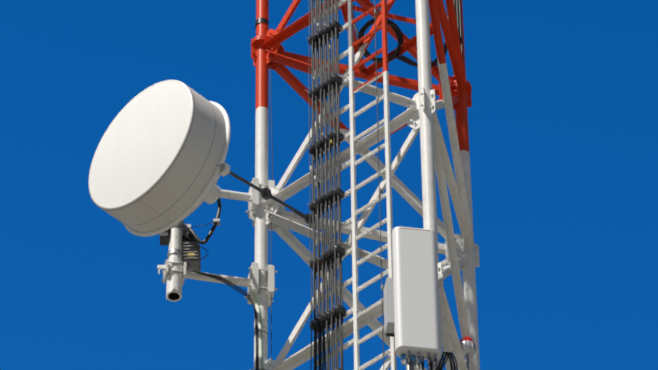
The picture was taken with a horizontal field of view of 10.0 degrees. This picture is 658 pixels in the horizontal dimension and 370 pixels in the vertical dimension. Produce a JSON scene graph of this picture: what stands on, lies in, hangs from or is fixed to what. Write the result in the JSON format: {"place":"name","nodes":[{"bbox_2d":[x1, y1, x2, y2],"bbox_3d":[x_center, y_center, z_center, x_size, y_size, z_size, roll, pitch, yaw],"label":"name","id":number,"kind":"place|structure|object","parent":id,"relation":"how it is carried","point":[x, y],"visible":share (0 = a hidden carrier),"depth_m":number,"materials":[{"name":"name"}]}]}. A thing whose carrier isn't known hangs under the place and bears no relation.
{"place":"outdoors","nodes":[
{"label":"outdoors","id":0,"kind":"place"},
{"bbox_2d":[0,0,657,369],"label":"sky","id":1,"kind":"structure","parent":0,"point":[563,113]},
{"bbox_2d":[250,0,479,369],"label":"tower","id":2,"kind":"structure","parent":0,"point":[459,251],"depth_m":42.35,"materials":[{"name":"metal"}]},
{"bbox_2d":[157,18,316,369],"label":"dish mount","id":3,"kind":"object","parent":2,"relation":"attached to","point":[181,239],"visible":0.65,"depth_m":41.60,"materials":[{"name":"white metal"}]},
{"bbox_2d":[88,80,230,236],"bbox_3d":[-1.669,-0.172,41.053,1.706,1.706,1.171,-34,-52,30],"label":"dish","id":4,"kind":"object","parent":3,"relation":"attached to","point":[160,154],"visible":1,"depth_m":40.48,"materials":[{"name":"grey plastic"}]},
{"bbox_2d":[305,0,358,369],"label":"cable ladder","id":5,"kind":"object","parent":2,"relation":"attached to","point":[333,317],"visible":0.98,"depth_m":41.28,"materials":[{"name":"grey metal"}]},
{"bbox_2d":[348,0,396,369],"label":"ladder","id":6,"kind":"object","parent":2,"relation":"attached to","point":[387,195],"visible":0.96,"depth_m":40.95,"materials":[{"name":"metal"}]},
{"bbox_2d":[353,0,463,66],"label":"cable coils","id":7,"kind":"object","parent":2,"relation":"attached to","point":[393,26],"visible":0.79,"depth_m":44.13,"materials":[{"name":"black rubber"}]},
{"bbox_2d":[384,227,457,369],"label":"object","id":8,"kind":"object","parent":2,"relation":"attached to","point":[409,362],"visible":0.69,"depth_m":38.54,"materials":[{"name":"white metal"}]},
{"bbox_2d":[392,226,440,359],"bbox_3d":[0.899,1.110,38.842,0.470,1.693,0.170,6,-44,-7],"label":"panel antenna","id":9,"kind":"object","parent":8,"relation":"attached to","point":[416,295],"visible":0.96,"depth_m":38.74,"materials":[{"name":"white plastic"}]},
{"bbox_2d":[454,336,475,369],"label":"beacon","id":10,"kind":"object","parent":2,"relation":"attached to","point":[468,346],"visible":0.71,"depth_m":40.92,"materials":[{"name":"grey"}]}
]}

